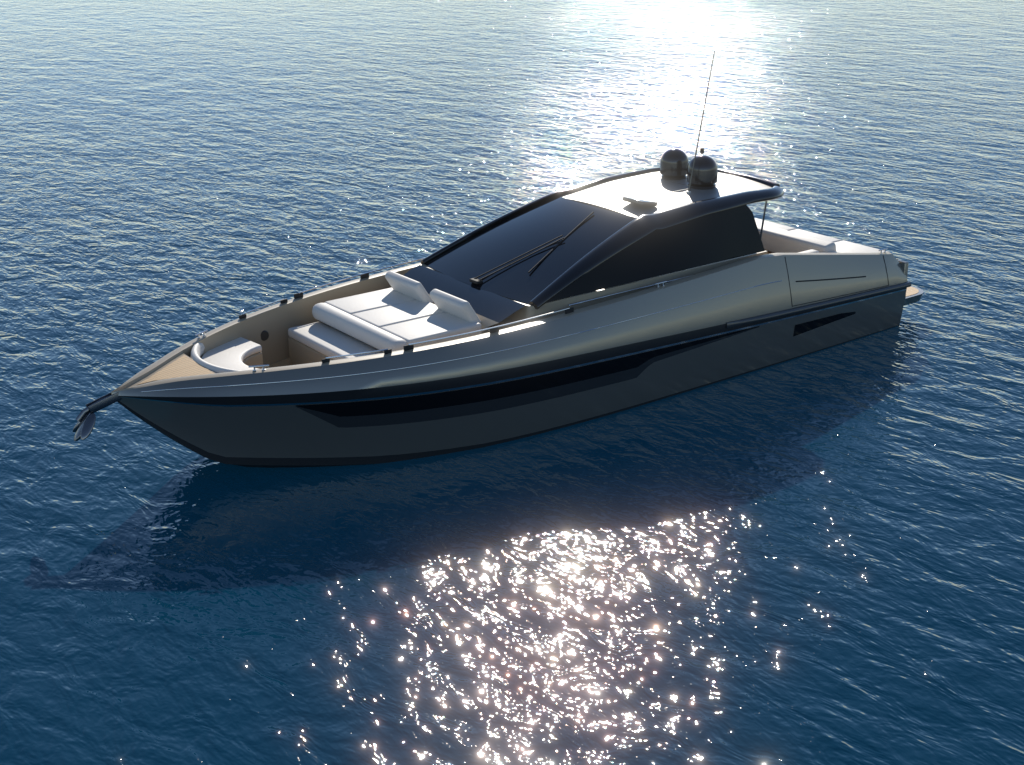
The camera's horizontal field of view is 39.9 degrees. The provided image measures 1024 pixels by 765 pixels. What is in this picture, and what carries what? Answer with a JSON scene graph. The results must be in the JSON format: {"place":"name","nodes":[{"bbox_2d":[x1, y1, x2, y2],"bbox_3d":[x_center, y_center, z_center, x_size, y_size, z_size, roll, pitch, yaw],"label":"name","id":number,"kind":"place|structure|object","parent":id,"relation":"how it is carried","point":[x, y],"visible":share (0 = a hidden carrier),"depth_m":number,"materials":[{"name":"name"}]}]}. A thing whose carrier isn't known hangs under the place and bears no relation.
{"place":"outdoors","nodes":[
{"label":"outdoors","id":0,"kind":"place"},
{"bbox_2d":[190,337,261,372],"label":"bow seat cushions","id":1,"kind":"object","parent":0,"point":[231,356],"visible":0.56,"depth_m":20.71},
{"bbox_2d":[0,0,1023,764],"bbox_3d":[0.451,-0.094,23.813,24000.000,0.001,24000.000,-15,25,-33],"label":"sea","id":2,"kind":"structure","parent":0,"point":[814,558],"depth_m":21.01,"materials":[{"name":"blue liquid"}]},
{"bbox_2d":[111,254,907,467],"bbox_3d":[0.269,-0.572,23.500,14.230,2.720,4.400,-15,25,-33],"label":"hull","id":3,"kind":"object","parent":2,"relation":"in","point":[270,425],"visible":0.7,"depth_m":21.05,"materials":[{"name":"paint"}]},
{"bbox_2d":[73,392,121,440],"bbox_3d":[-5.640,0.437,19.259,0.895,0.403,0.404,-29,32,-27],"label":"anchor","id":4,"kind":"object","parent":3,"relation":"attached to","point":[85,423],"visible":1,"depth_m":19.13,"materials":[{"name":"silver metal"}]},
{"bbox_2d":[141,280,781,391],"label":"hull stripe","id":5,"kind":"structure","parent":3,"relation":"attached to","point":[453,359],"depth_m":20.14,"materials":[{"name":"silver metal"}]},
{"bbox_2d":[111,252,891,392],"bbox_3d":[0.256,-1.329,23.220,14.230,1.134,3.994,-15,25,-33],"label":"bulwark","id":6,"kind":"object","parent":3,"relation":"on","point":[276,322],"depth_m":21.92,"materials":[{"name":"painted fiberglass"},{"name":"teak wood"}]},
{"bbox_2d":[137,355,213,384],"bbox_3d":[-4.810,-0.113,19.709,0.950,0.096,1.012,-15,25,-33],"label":"bow deck","id":7,"kind":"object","parent":6,"relation":"on","point":[184,366],"visible":1,"depth_m":19.76,"materials":[{"name":"beige wood"}]},
{"bbox_2d":[261,330,268,340],"bbox_3d":[-3.863,-0.728,21.978,0.170,0.170,0.020,-15,25,-33],"label":"speaker","id":8,"kind":"object","parent":6,"relation":"attached to","point":[264,335],"visible":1,"depth_m":21.97},
{"bbox_2d":[264,358,292,367],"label":"deck floor","id":9,"kind":"structure","parent":6,"relation":"on","point":[285,362],"depth_m":22.20,"materials":[{"name":"brown wood"}]},
{"bbox_2d":[243,352,262,368],"bbox_3d":[-3.864,0.081,20.516,1.159,0.520,2.426,-15,25,-33],"label":"seat base","id":10,"kind":"object","parent":9,"relation":"on","point":[254,359],"visible":0.06,"depth_m":21.13,"materials":[{"name":"beige wood"}]},
{"bbox_2d":[288,294,504,364],"bbox_3d":[-1.685,-0.686,21.938,2.750,0.920,2.910,-15,25,-33],"label":"sunbed base","id":11,"kind":"object","parent":6,"relation":"on","point":[300,353],"visible":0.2,"depth_m":21.70,"materials":[{"name":"painted fiberglass"}]},
{"bbox_2d":[288,271,481,359],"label":"sunpad cushions","id":12,"kind":"object","parent":11,"relation":"on","point":[401,313],"visible":0.8,"depth_m":21.48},
{"bbox_2d":[403,265,525,321],"bbox_3d":[-0.860,-1.428,22.316,0.480,0.180,2.970,-15,25,-33],"label":"dashboard cowl","id":13,"kind":"object","parent":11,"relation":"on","point":[492,306],"visible":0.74,"depth_m":22.12,"materials":[{"name":"black plastic"}]},
{"bbox_2d":[239,258,691,362],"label":"rails","id":14,"kind":"object","parent":6,"relation":"on","point":[411,345],"visible":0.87,"depth_m":21.58,"materials":[{"name":"silver metal"}]},
{"bbox_2d":[194,248,887,370],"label":"deck cleats","id":15,"kind":"object","parent":6,"relation":"on","point":[657,284],"visible":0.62,"depth_m":20.93,"materials":[{"name":"silver metal"}]},
{"bbox_2d":[422,251,766,323],"bbox_3d":[1.365,-1.810,23.912,5.170,0.620,3.162,-15,25,-33],"label":"cabin base","id":16,"kind":"object","parent":6,"relation":"on","point":[527,311],"visible":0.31,"depth_m":22.06,"materials":[{"name":"painted fiberglass"}]},
{"bbox_2d":[425,195,635,303],"bbox_3d":[0.386,-2.271,22.985,2.670,0.900,3.053,-15,25,-33],"label":"windshield","id":17,"kind":"object","parent":16,"relation":"on","point":[511,237],"visible":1,"depth_m":22.82,"materials":[{"name":"black glass"}]},
{"bbox_2d":[469,212,593,283],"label":"windshield wipers","id":18,"kind":"object","parent":17,"relation":"on","point":[475,280],"visible":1,"depth_m":22.45,"materials":[{"name":"black metal"}]},
{"bbox_2d":[420,167,783,309],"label":"arches","id":19,"kind":"structure","parent":16,"relation":"on","point":[634,230],"depth_m":22.96,"materials":[{"name":"black metal"}]},
{"bbox_2d":[560,171,771,217],"bbox_3d":[2.725,-3.292,24.442,3.250,0.289,2.640,-15,25,-33],"label":"hardtop","id":20,"kind":"object","parent":19,"relation":"on","point":[608,195],"visible":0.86,"depth_m":24.09,"materials":[{"name":"paint"}]},
{"bbox_2d":[614,177,692,205],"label":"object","id":21,"kind":"object","parent":20,"relation":"on","point":[639,201],"visible":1,"depth_m":23.32,"materials":[{"name":"white plastic"}]},
{"bbox_2d":[660,148,717,189],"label":"radar domes","id":22,"kind":"structure","parent":20,"relation":"on","point":[675,164],"depth_m":24.14,"materials":[{"name":"black plastic"}]},
{"bbox_2d":[686,51,714,193],"bbox_3d":[3.150,-4.322,23.572,0.489,2.371,0.062,-14,24,-30],"label":"antenna","id":23,"kind":"object","parent":20,"relation":"on","point":[688,192],"visible":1,"depth_m":23.62,"materials":[{"name":"black metal"}]},
{"bbox_2d":[548,205,764,301],"bbox_3d":[1.401,-2.554,23.674,4.950,0.941,3.076,-15,25,-33],"label":"side glass","id":24,"kind":"object","parent":16,"relation":"on","point":[715,237],"visible":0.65,"depth_m":22.96,"materials":[{"name":"black glass"}]},
{"label":"teak cockpit","id":25,"kind":"object","parent":6,"relation":"on","visible":0},
{"bbox_2d":[798,249,818,252],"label":"cockpit cushions","id":26,"kind":"object","parent":25,"relation":"on","point":[811,251],"visible":0.08,"depth_m":24.82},
{"bbox_2d":[296,312,855,427],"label":"hull windows","id":27,"kind":"structure","parent":3,"relation":"attached to","point":[470,401],"depth_m":20.72,"materials":[{"name":"black glass"}]},
{"bbox_2d":[726,255,910,328],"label":"rub rails and seams","id":28,"kind":"object","parent":3,"relation":"attached to","point":[880,290],"visible":0.52,"depth_m":24.27,"materials":[{"name":"grey"}]},
{"bbox_2d":[898,259,908,303],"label":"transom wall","id":29,"kind":"structure","parent":3,"relation":"attached to","point":[904,264],"depth_m":25.69,"materials":[{"name":"paint"}]},
{"bbox_2d":[904,286,923,305],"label":"platform","id":30,"kind":"structure","parent":3,"relation":"attached to","point":[913,298],"depth_m":26.21,"materials":[{"name":"paint"}]},
{"bbox_2d":[906,287,918,295],"bbox_3d":[6.224,-2.126,27.582,1.040,0.001,3.821,-15,25,-33],"label":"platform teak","id":31,"kind":"object","parent":30,"relation":"on","point":[911,291],"visible":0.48,"depth_m":26.39,"materials":[{"name":"beige wood"}]},
{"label":"bases","id":32,"kind":"object","parent":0,"visible":0},
{"bbox_2d":[755,218,889,252],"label":"aft cushions","id":33,"kind":"object","parent":32,"relation":"on","point":[777,238],"visible":0.25,"depth_m":25.92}
]}

